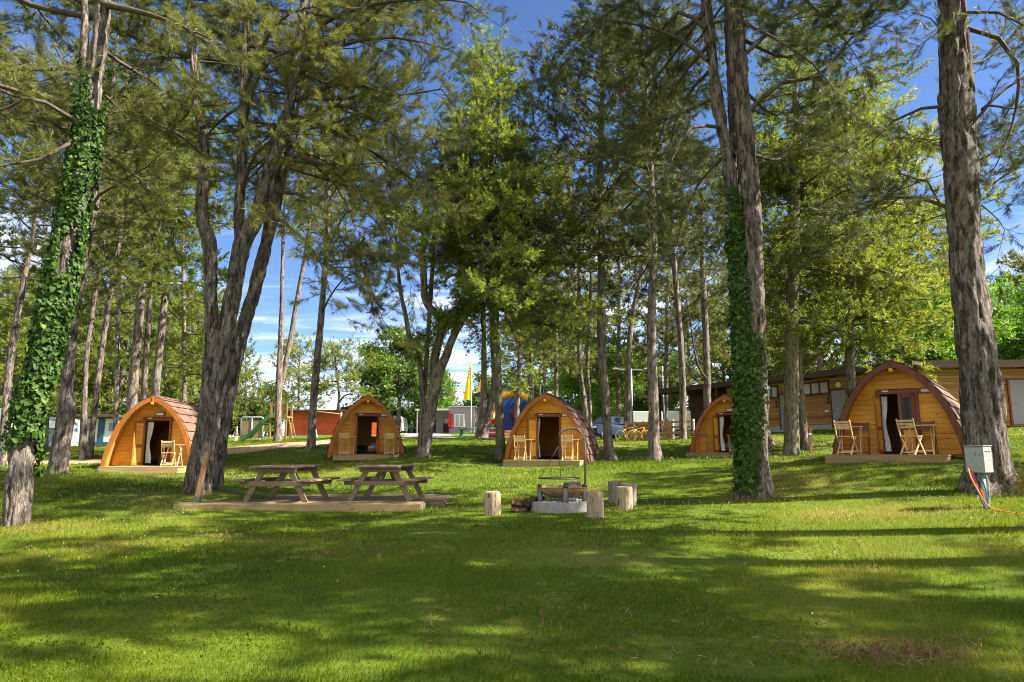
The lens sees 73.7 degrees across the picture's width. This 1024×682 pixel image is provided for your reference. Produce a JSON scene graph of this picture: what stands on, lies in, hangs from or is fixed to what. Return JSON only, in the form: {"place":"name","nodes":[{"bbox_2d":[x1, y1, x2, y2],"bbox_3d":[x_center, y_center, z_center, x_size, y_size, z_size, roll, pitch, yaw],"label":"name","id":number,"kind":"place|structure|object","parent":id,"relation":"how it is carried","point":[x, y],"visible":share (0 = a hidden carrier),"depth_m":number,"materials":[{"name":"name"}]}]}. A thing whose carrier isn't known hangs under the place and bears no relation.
{"place":"outdoors","nodes":[
{"label":"outdoors","id":0,"kind":"place"},
{"bbox_2d":[49,417,79,445],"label":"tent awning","id":1,"kind":"object","parent":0,"point":[75,437],"visible":0.26,"depth_m":46.69,"materials":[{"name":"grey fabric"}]},
{"bbox_2d":[7,433,458,464],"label":"dirt path","id":2,"kind":"structure","parent":0,"point":[241,449],"depth_m":31.65,"materials":[{"name":"soil"}]},
{"bbox_2d":[0,426,1023,681],"bbox_3d":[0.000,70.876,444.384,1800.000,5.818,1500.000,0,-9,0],"label":"ground","id":3,"kind":"structure","parent":0,"point":[582,557],"depth_m":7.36,"materials":[{"name":"green plant"}]},
{"bbox_2d":[0,264,79,416],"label":"conifer tree","id":4,"kind":"object","parent":3,"relation":"on","point":[5,330],"visible":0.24,"depth_m":55.92,"materials":[{"name":"green plant"}]},
{"bbox_2d":[0,264,82,398],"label":"pine tree","id":5,"kind":"object","parent":3,"relation":"on","point":[12,272],"visible":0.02,"depth_m":65.72,"materials":[{"name":"green plant"}]},
{"bbox_2d":[0,287,107,416],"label":"conifer tree","id":6,"kind":"object","parent":3,"relation":"on","point":[79,364],"visible":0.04,"depth_m":62.84,"materials":[{"name":"green plant"}]},
{"bbox_2d":[0,136,155,451],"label":"pine tree","id":7,"kind":"object","parent":3,"relation":"on","point":[34,270],"visible":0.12,"depth_m":34.03,"materials":[{"name":"green plant"}]},
{"bbox_2d":[0,22,161,465],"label":"pine tree","id":8,"kind":"object","parent":3,"relation":"on","point":[31,249],"visible":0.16,"depth_m":25.34,"materials":[{"name":"green plant"}]},
{"bbox_2d":[49,302,123,416],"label":"conifer tree","id":9,"kind":"object","parent":3,"relation":"on","point":[95,337],"visible":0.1,"depth_m":68.53,"materials":[{"name":"green plant"}]},
{"bbox_2d":[0,0,195,294],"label":"pine tree","id":10,"kind":"object","parent":3,"relation":"on","point":[14,73],"visible":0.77,"depth_m":14.70,"materials":[{"name":"green plant"}]},
{"bbox_2d":[75,414,123,444],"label":"white mobile home","id":11,"kind":"object","parent":3,"relation":"on","point":[104,429],"visible":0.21,"depth_m":56.61,"materials":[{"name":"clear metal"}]},
{"bbox_2d":[30,63,187,459],"bbox_3d":[-18.370,-3.519,29.813,6.472,17.402,7.205,0,-9,0],"label":"pine tree","id":12,"kind":"object","parent":3,"relation":"on","point":[82,454],"visible":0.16,"depth_m":29.42,"materials":[{"name":"green plant"}]},
{"bbox_2d":[22,148,203,429],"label":"pine tree","id":13,"kind":"object","parent":3,"relation":"on","point":[113,324],"visible":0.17,"depth_m":43.41,"materials":[{"name":"green plant"}]},
{"bbox_2d":[0,0,230,473],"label":"pine tree","id":14,"kind":"object","parent":3,"relation":"on","point":[59,458],"visible":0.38,"depth_m":21.52,"materials":[{"name":"green plant"}]},
{"bbox_2d":[60,285,179,414],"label":"conifer tree","id":15,"kind":"object","parent":3,"relation":"on","point":[108,382],"visible":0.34,"depth_m":63.31,"materials":[{"name":"green plant"}]},
{"bbox_2d":[56,87,208,457],"bbox_3d":[-18.115,-3.510,30.685,7.176,17.516,7.505,0,-9,0],"label":"pine tree","id":16,"kind":"object","parent":3,"relation":"on","point":[117,260],"visible":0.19,"depth_m":30.51,"materials":[{"name":"green plant"}]},
{"bbox_2d":[0,0,268,526],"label":"pine tree","id":17,"kind":"object","parent":3,"relation":"on","point":[34,381],"visible":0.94,"depth_m":13.76,"materials":[{"name":"green plant"}]},
{"bbox_2d":[79,293,196,414],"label":"conifer tree","id":18,"kind":"object","parent":3,"relation":"on","point":[172,330],"visible":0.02,"depth_m":72.07,"materials":[{"name":"green plant"}]},
{"bbox_2d":[98,465,186,473],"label":"wooden platform","id":19,"kind":"structure","parent":3,"relation":"on","point":[172,469],"depth_m":22.54,"materials":[{"name":"beige wood"}]},
{"bbox_2d":[56,71,248,412],"bbox_3d":[-18.134,-3.990,34.324,8.749,19.108,8.656,-3,-10,19],"label":"pine tree","id":20,"kind":"object","parent":3,"relation":"on","point":[133,381],"visible":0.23,"depth_m":33.65,"materials":[{"name":"green plant"}]},
{"bbox_2d":[111,285,202,401],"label":"conifer tree","id":21,"kind":"object","parent":3,"relation":"on","point":[163,379],"visible":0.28,"depth_m":65.92,"materials":[{"name":"green plant"}]},
{"bbox_2d":[100,395,228,466],"bbox_3d":[-12.831,3.504,25.744,3.209,2.605,4.030,1,-9,-6],"label":"camping pod","id":22,"kind":"object","parent":3,"relation":"on","point":[143,428],"visible":0.73,"depth_m":24.36,"materials":[{"name":"brown wood"}]},
{"bbox_2d":[131,420,145,464],"bbox_3d":[-13.193,3.588,24.106,0.045,1.550,0.400,-6,-11,32],"label":"door","id":23,"kind":"structure","parent":22,"relation":"in","point":[139,426],"depth_m":24.09,"materials":[{"name":"brown wood"}]},
{"bbox_2d":[104,140,258,400],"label":"pine tree","id":24,"kind":"object","parent":3,"relation":"on","point":[186,358],"visible":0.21,"depth_m":41.13,"materials":[{"name":"green plant"}]},
{"bbox_2d":[103,90,263,395],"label":"pine tree","id":25,"kind":"object","parent":3,"relation":"on","point":[157,370],"visible":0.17,"depth_m":35.54,"materials":[{"name":"green plant"}]},
{"bbox_2d":[167,302,240,427],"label":"conifer tree","id":26,"kind":"object","parent":3,"relation":"on","point":[189,353],"visible":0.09,"depth_m":73.89,"materials":[{"name":"green plant"}]},
{"bbox_2d":[239,417,263,440],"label":"climbing board","id":27,"kind":"object","parent":3,"relation":"on","point":[247,426],"visible":0.73,"depth_m":59.55,"materials":[{"name":"beige wood"}]},
{"bbox_2d":[232,399,274,435],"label":"bush","id":28,"kind":"object","parent":3,"relation":"on","point":[258,407],"visible":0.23,"depth_m":82.66,"materials":[{"name":"green plant"}]},
{"bbox_2d":[233,335,284,434],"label":"leafy tree","id":29,"kind":"object","parent":3,"relation":"on","point":[246,388],"visible":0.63,"depth_m":80.08,"materials":[{"name":"green plant"}]},
{"bbox_2d":[240,403,295,440],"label":"playground slide","id":30,"kind":"object","parent":3,"relation":"on","point":[263,421],"visible":0.64,"depth_m":55.81,"materials":[{"name":"green plastic"}]},
{"bbox_2d":[60,0,522,494],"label":"pine tree","id":31,"kind":"object","parent":3,"relation":"on","point":[219,341],"visible":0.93,"depth_m":16.29,"materials":[{"name":"green plant"}]},
{"bbox_2d":[217,115,368,440],"bbox_3d":[-11.898,-3.514,36.959,8.497,17.946,7.577,0,-9,0],"label":"pine tree","id":32,"kind":"object","parent":3,"relation":"on","point":[281,367],"visible":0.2,"depth_m":36.70,"materials":[{"name":"green plant"}]},
{"bbox_2d":[265,329,333,408],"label":"leafy tree","id":33,"kind":"object","parent":3,"relation":"on","point":[298,374],"visible":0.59,"depth_m":83.76,"materials":[{"name":"green plant"}]},
{"bbox_2d":[173,494,450,511],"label":"picnic deck","id":34,"kind":"structure","parent":3,"relation":"on","point":[341,502],"depth_m":14.23,"materials":[{"name":"brown wood"}]},
{"bbox_2d":[194,452,209,501],"bbox_3d":[-6.688,2.927,14.726,0.232,1.067,0.118,0,-9,0],"label":"wooden post","id":35,"kind":"object","parent":34,"relation":"on","point":[197,497],"visible":1,"depth_m":14.70,"materials":[{"name":"brown wood"}]},
{"bbox_2d":[230,464,339,501],"bbox_3d":[-5.013,3.180,15.263,1.777,0.794,1.720,-1,-9,7],"label":"picnic table","id":36,"kind":"object","parent":34,"relation":"on","point":[296,481],"visible":0.98,"depth_m":14.72,"materials":[{"name":"brown wood"}]},
{"bbox_2d":[337,464,433,500],"bbox_3d":[-2.836,3.227,15.560,1.777,0.794,1.720,-1,-9,6],"label":"picnic table","id":37,"kind":"object","parent":34,"relation":"on","point":[393,470],"visible":1,"depth_m":15.00,"materials":[{"name":"brown wood"}]},
{"bbox_2d":[191,0,465,488],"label":"pine tree","id":38,"kind":"object","parent":3,"relation":"on","point":[249,305],"visible":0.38,"depth_m":18.05,"materials":[{"name":"green plant"}]},
{"bbox_2d":[284,409,376,435],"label":"red building","id":39,"kind":"structure","parent":3,"relation":"on","point":[326,423],"depth_m":69.63,"materials":[{"name":"wood"}]},
{"bbox_2d":[297,331,380,409],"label":"leafy tree","id":40,"kind":"object","parent":3,"relation":"on","point":[326,366],"visible":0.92,"depth_m":72.03,"materials":[{"name":"plant"}]},
{"bbox_2d":[278,102,405,448],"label":"pine tree","id":41,"kind":"object","parent":3,"relation":"on","point":[311,434],"visible":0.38,"depth_m":31.09,"materials":[{"name":"green plant"}]},
{"bbox_2d":[326,395,404,457],"bbox_3d":[-6.372,3.819,30.016,3.205,2.605,4.030,2,-9,-12],"label":"camping pod","id":42,"kind":"object","parent":3,"relation":"on","point":[359,417],"visible":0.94,"depth_m":28.68,"materials":[{"name":"brown wood"}]},
{"bbox_2d":[333,454,398,460],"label":"wooden platform","id":43,"kind":"structure","parent":3,"relation":"on","point":[345,457],"depth_m":26.87,"materials":[{"name":"brown wood"}]},
{"bbox_2d":[345,323,452,432],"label":"leafy tree","id":44,"kind":"object","parent":3,"relation":"on","point":[389,375],"visible":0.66,"depth_m":90.66,"materials":[{"name":"green plant"}]},
{"bbox_2d":[337,139,480,449],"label":"pine tree","id":45,"kind":"object","parent":3,"relation":"on","point":[422,375],"visible":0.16,"depth_m":28.95,"materials":[{"name":"green plant"}]},
{"bbox_2d":[407,368,459,424],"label":"leafy tree","id":46,"kind":"object","parent":3,"relation":"on","point":[442,403],"visible":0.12,"depth_m":99.55,"materials":[{"name":"green plant"}]},
{"bbox_2d":[415,406,478,432],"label":"mauve building","id":47,"kind":"structure","parent":3,"relation":"on","point":[452,419],"depth_m":87.94,"materials":[{"name":"white paint"}]},
{"bbox_2d":[348,90,560,457],"bbox_3d":[-2.185,-2.625,27.758,8.442,14.726,6.441,0,-9,0],"label":"pine tree","id":48,"kind":"object","parent":3,"relation":"on","point":[437,366],"visible":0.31,"depth_m":27.21,"materials":[{"name":"green plant"}]},
{"bbox_2d":[457,371,510,406],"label":"leafy tree","id":49,"kind":"object","parent":3,"relation":"on","point":[476,398],"visible":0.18,"depth_m":113.95,"materials":[{"name":"green plant"}]},
{"bbox_2d":[428,171,544,437],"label":"pine tree","id":50,"kind":"object","parent":3,"relation":"on","point":[485,416],"visible":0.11,"depth_m":43.95,"materials":[{"name":"green plant"}]},
{"bbox_2d":[484,491,500,515],"bbox_3d":[-0.362,3.034,12.682,0.318,0.472,0.298,0,-9,0],"label":"log stool","id":51,"kind":"object","parent":3,"relation":"on","point":[492,503],"visible":0.9,"depth_m":12.57,"materials":[{"name":"beige wood"}]},
{"bbox_2d":[488,390,527,436],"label":"bouncy castle","id":52,"kind":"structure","parent":3,"relation":"on","point":[508,398],"depth_m":66.25,"materials":[{"name":"blue plastic"}]},
{"bbox_2d":[0,469,1023,681],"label":"needle litter","id":53,"kind":"object","parent":3,"relation":"on","point":[905,648],"visible":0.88,"depth_m":5.38,"materials":[{"name":"brown plant"}]},
{"bbox_2d":[387,23,637,460],"bbox_3d":[0.223,-4.526,28.028,10.940,18.827,9.254,4,-10,-24],"label":"spruce tree","id":54,"kind":"object","parent":3,"relation":"on","point":[500,285],"visible":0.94,"depth_m":26.98,"materials":[{"name":"green plant"}]},
{"bbox_2d":[458,207,568,422],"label":"pine tree","id":55,"kind":"object","parent":3,"relation":"on","point":[517,406],"visible":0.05,"depth_m":49.99,"materials":[{"name":"green plant"}]},
{"bbox_2d":[457,139,611,404],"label":"pine tree","id":56,"kind":"object","parent":3,"relation":"on","point":[554,362],"visible":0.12,"depth_m":38.73,"materials":[{"name":"green plant"}]},
{"bbox_2d":[500,293,582,400],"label":"pine tree","id":57,"kind":"object","parent":3,"relation":"on","point":[544,380],"visible":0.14,"depth_m":87.21,"materials":[{"name":"plant"}]},
{"bbox_2d":[503,459,583,466],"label":"wooden platform","id":58,"kind":"structure","parent":3,"relation":"on","point":[530,463],"depth_m":23.67,"materials":[{"name":"brown wood"}]},
{"bbox_2d":[504,393,600,463],"bbox_3d":[1.689,3.495,26.913,3.211,2.605,4.030,-2,-9,14],"label":"camping pod","id":59,"kind":"object","parent":3,"relation":"on","point":[543,420],"visible":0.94,"depth_m":25.71,"materials":[{"name":"brown wood"}]},
{"bbox_2d":[527,417,537,458],"bbox_3d":[0.765,3.624,25.559,0.400,1.550,0.045,3,-9,-16],"label":"door","id":60,"kind":"structure","parent":59,"relation":"in","point":[532,422],"depth_m":25.56,"materials":[{"name":"brown wood"}]},
{"bbox_2d":[531,498,586,512],"bbox_3d":[0.979,3.185,13.060,1.240,0.319,1.240,0,-9,0],"label":"fire ring","id":61,"kind":"object","parent":3,"relation":"on","point":[554,505],"visible":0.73,"depth_m":12.55,"materials":[{"name":"concrete"}]},
{"bbox_2d":[537,427,586,502],"bbox_3d":[0.959,2.454,13.175,0.970,1.558,0.975,0,-9,0],"label":"fire bowl","id":62,"kind":"object","parent":61,"relation":"in","point":[565,491],"visible":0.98,"depth_m":12.90,"materials":[{"name":"black metal"}]},
{"bbox_2d":[523,239,619,396],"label":"pine tree","id":63,"kind":"object","parent":3,"relation":"on","point":[572,357],"visible":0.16,"depth_m":54.68,"materials":[{"name":"plant"}]},
{"bbox_2d":[527,175,647,426],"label":"pine tree","id":64,"kind":"object","parent":3,"relation":"on","point":[587,404],"visible":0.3,"depth_m":42.44,"materials":[{"name":"green plant"}]},
{"bbox_2d":[587,491,603,518],"bbox_3d":[1.434,2.837,11.800,0.307,0.478,0.300,-5,-10,27],"label":"log stool","id":65,"kind":"object","parent":3,"relation":"on","point":[595,505],"visible":0.95,"depth_m":11.68,"materials":[{"name":"brown wood"}]},
{"bbox_2d":[544,342,647,436],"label":"leafy tree","id":66,"kind":"object","parent":3,"relation":"on","point":[569,387],"visible":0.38,"depth_m":64.94,"materials":[{"name":"green plant"}]},
{"bbox_2d":[513,0,680,460],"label":"pine tree","id":67,"kind":"object","parent":3,"relation":"on","point":[556,118],"visible":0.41,"depth_m":27.60,"materials":[{"name":"green plant"}]},
{"bbox_2d":[592,416,623,438],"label":"parked car","id":68,"kind":"object","parent":3,"relation":"on","point":[617,423],"visible":0.36,"depth_m":52.01,"materials":[{"name":"blue paint"}]},
{"bbox_2d":[569,251,677,437],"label":"pine tree","id":69,"kind":"object","parent":3,"relation":"on","point":[618,373],"visible":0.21,"depth_m":62.10,"materials":[{"name":"plant"}]},
{"bbox_2d":[616,486,632,509],"bbox_3d":[2.118,2.989,12.894,0.321,0.469,0.299,-1,-9,7],"label":"log stool","id":70,"kind":"object","parent":3,"relation":"on","point":[624,501],"visible":0.91,"depth_m":12.78,"materials":[{"name":"beige wood"}]},
{"bbox_2d":[592,154,699,439],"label":"pine tree","id":71,"kind":"object","parent":3,"relation":"on","point":[627,400],"visible":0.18,"depth_m":47.37,"materials":[{"name":"green plant"}]},
{"bbox_2d":[540,0,764,460],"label":"pine tree","id":72,"kind":"object","parent":3,"relation":"on","point":[654,449],"visible":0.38,"depth_m":25.48,"materials":[{"name":"green plant"}]},
{"bbox_2d":[614,341,699,415],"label":"leafy tree","id":73,"kind":"object","parent":3,"relation":"on","point":[638,403],"visible":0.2,"depth_m":70.26,"materials":[{"name":"green plant"}]},
{"bbox_2d":[625,419,694,439],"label":"terrace fence","id":74,"kind":"object","parent":3,"relation":"on","point":[667,427],"visible":0.64,"depth_m":43.74,"materials":[{"name":"brown wood"}]},
{"bbox_2d":[614,211,718,436],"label":"pine tree","id":75,"kind":"object","parent":3,"relation":"on","point":[667,332],"visible":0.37,"depth_m":60.03,"materials":[{"name":"plant"}]},
{"bbox_2d":[614,119,727,438],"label":"pine tree","id":76,"kind":"object","parent":3,"relation":"on","point":[682,405],"visible":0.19,"depth_m":38.58,"materials":[{"name":"green plant"}]},
{"bbox_2d":[642,268,730,404],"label":"pine tree","id":77,"kind":"object","parent":3,"relation":"on","point":[688,334],"visible":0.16,"depth_m":84.69,"materials":[{"name":"green plant"}]},
{"bbox_2d":[644,120,772,410],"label":"pine tree","id":78,"kind":"object","parent":3,"relation":"on","point":[702,297],"visible":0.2,"depth_m":40.38,"materials":[{"name":"green plant"}]},
{"bbox_2d":[685,293,733,383],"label":"conifer tree","id":79,"kind":"object","parent":3,"relation":"on","point":[717,374],"visible":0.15,"depth_m":78.00,"materials":[{"name":"green plant"}]},
{"bbox_2d":[690,394,774,452],"bbox_3d":[9.905,3.832,30.548,3.209,2.605,4.030,-5,-10,27],"label":"camping pod","id":80,"kind":"object","parent":3,"relation":"on","point":[714,422],"visible":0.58,"depth_m":29.63,"materials":[{"name":"brown wood"}]},
{"bbox_2d":[537,0,932,499],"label":"pine tree","id":81,"kind":"object","parent":3,"relation":"on","point":[750,407],"visible":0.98,"depth_m":15.70,"materials":[{"name":"green plant"}]},
{"bbox_2d":[687,200,811,370],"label":"pine tree","id":82,"kind":"object","parent":3,"relation":"on","point":[711,321],"visible":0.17,"depth_m":56.95,"materials":[{"name":"green plant"}]},
{"bbox_2d":[644,360,925,434],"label":"wooden hall","id":83,"kind":"structure","parent":3,"relation":"on","point":[824,391],"depth_m":39.43,"materials":[{"name":"brown wood"}]},
{"bbox_2d":[803,380,829,395],"bbox_3d":[17.447,2.726,39.298,0.110,0.760,1.801,5,-11,-30],"label":"window","id":84,"kind":"structure","parent":83,"relation":"in","point":[818,387],"depth_m":39.19,"materials":[{"name":"white glass"}]},
{"bbox_2d":[829,388,845,427],"bbox_3d":[18.196,3.719,37.803,0.110,2.175,1.158,5,-11,-30],"label":"door","id":85,"kind":"structure","parent":83,"relation":"in","point":[837,397],"depth_m":38.00,"materials":[{"name":"grey paint"}]},
{"bbox_2d":[700,139,876,449],"bbox_3d":[11.728,-2.225,30.225,7.510,14.133,8.062,0,-9,0],"label":"pine tree","id":86,"kind":"object","parent":3,"relation":"on","point":[719,185],"visible":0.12,"depth_m":28.98,"materials":[{"name":"green plant"}]},
{"bbox_2d":[763,246,864,375],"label":"pine tree","id":87,"kind":"object","parent":3,"relation":"on","point":[824,356],"visible":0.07,"depth_m":66.23,"materials":[{"name":"green plant"}]},
{"bbox_2d":[707,0,933,455],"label":"fir tree","id":88,"kind":"object","parent":3,"relation":"on","point":[793,310],"visible":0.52,"depth_m":27.04,"materials":[{"name":"green plant"}]},
{"bbox_2d":[764,178,885,370],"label":"conifer tree","id":89,"kind":"object","parent":3,"relation":"on","point":[819,362],"visible":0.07,"depth_m":45.39,"materials":[{"name":"green plant"}]},
{"bbox_2d":[816,270,890,367],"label":"conifer tree","id":90,"kind":"object","parent":3,"relation":"on","point":[842,364],"visible":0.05,"depth_m":63.52,"materials":[{"name":"green plant"}]},
{"bbox_2d":[711,71,1014,407],"bbox_3d":[14.879,-3.811,30.217,11.574,16.852,12.426,0,-9,0],"label":"conifer tree","id":91,"kind":"object","parent":3,"relation":"on","point":[884,260],"visible":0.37,"depth_m":28.45,"materials":[{"name":"green plant"}]},
{"bbox_2d":[824,454,954,463],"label":"wooden platform","id":92,"kind":"structure","parent":3,"relation":"on","point":[849,458],"depth_m":16.61,"materials":[{"name":"brown wood"}]},
{"bbox_2d":[833,420,858,454],"bbox_3d":[8.555,2.475,17.477,0.402,0.881,0.545,-9,-13,43],"label":"folding chair","id":93,"kind":"object","parent":92,"relation":"on","point":[837,425],"visible":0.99,"depth_m":17.41,"materials":[{"name":"brown wood"}]},
{"bbox_2d":[832,359,963,456],"bbox_3d":[11.036,2.009,19.088,3.210,2.605,4.031,-7,-12,37],"label":"camping pod","id":94,"kind":"object","parent":92,"relation":"on","point":[883,397],"visible":0.73,"depth_m":18.00,"materials":[{"name":"brown wood"}]},
{"bbox_2d":[873,394,884,453],"bbox_3d":[9.706,2.190,18.058,0.400,1.550,0.045,8,-12,-41],"label":"door","id":95,"kind":"structure","parent":94,"relation":"in","point":[876,398],"depth_m":18.03,"materials":[{"name":"brown wood"}]},
{"bbox_2d":[897,393,919,453],"bbox_3d":[10.299,2.140,17.745,0.400,1.550,0.045,-2,-9,14],"label":"door","id":96,"kind":"structure","parent":94,"relation":"in","point":[906,401],"depth_m":17.77,"materials":[{"name":"red wood"}]},
{"bbox_2d":[895,418,925,454],"bbox_3d":[9.695,2.334,16.598,0.545,0.881,0.402,7,-11,-35],"label":"folding chair","id":97,"kind":"object","parent":92,"relation":"on","point":[906,436],"visible":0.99,"depth_m":16.53,"materials":[{"name":"brown wood"}]},
{"bbox_2d":[774,0,1023,496],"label":"pine tree","id":98,"kind":"object","parent":3,"relation":"on","point":[983,405],"visible":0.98,"depth_m":13.77,"materials":[{"name":"green plant"}]},
{"bbox_2d":[858,173,996,365],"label":"pine tree","id":99,"kind":"object","parent":3,"relation":"on","point":[944,274],"visible":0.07,"depth_m":46.47,"materials":[{"name":"green plant"}]},
{"bbox_2d":[854,273,1019,364],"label":"leafy tree","id":100,"kind":"object","parent":3,"relation":"on","point":[950,342],"visible":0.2,"depth_m":43.22,"materials":[{"name":"green plant"}]},
{"bbox_2d":[922,360,1023,426],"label":"wooden annexe","id":101,"kind":"structure","parent":3,"relation":"on","point":[1011,371],"depth_m":34.25,"materials":[{"name":"brown wood"}]},
{"bbox_2d":[1006,378,1023,424],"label":"door","id":102,"kind":"structure","parent":101,"relation":"in","point":[1015,386],"depth_m":34.17,"materials":[{"name":"grey paint"}]},
{"bbox_2d":[964,445,993,507],"bbox_3d":[7.679,2.269,11.182,0.330,1.100,0.300,6,-11,-34],"label":"meter box","id":103,"kind":"object","parent":3,"relation":"on","point":[978,459],"visible":0.91,"depth_m":11.13,"materials":[{"name":"grey metal"}]},
{"bbox_2d":[946,272,1023,359],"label":"leafy tree","id":104,"kind":"object","parent":3,"relation":"on","point":[1013,349],"visible":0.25,"depth_m":47.39,"materials":[{"name":"green plant"}]},
{"bbox_2d":[987,246,1023,354],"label":"pine tree","id":105,"kind":"object","parent":3,"relation":"on","point":[1014,255],"visible":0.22,"depth_m":64.02,"materials":[{"name":"green plant"}]},
{"bbox_2d":[0,0,1023,436],"label":"sky","id":106,"kind":"structure","parent":0,"point":[265,322],"materials":[{"name":"blue"}]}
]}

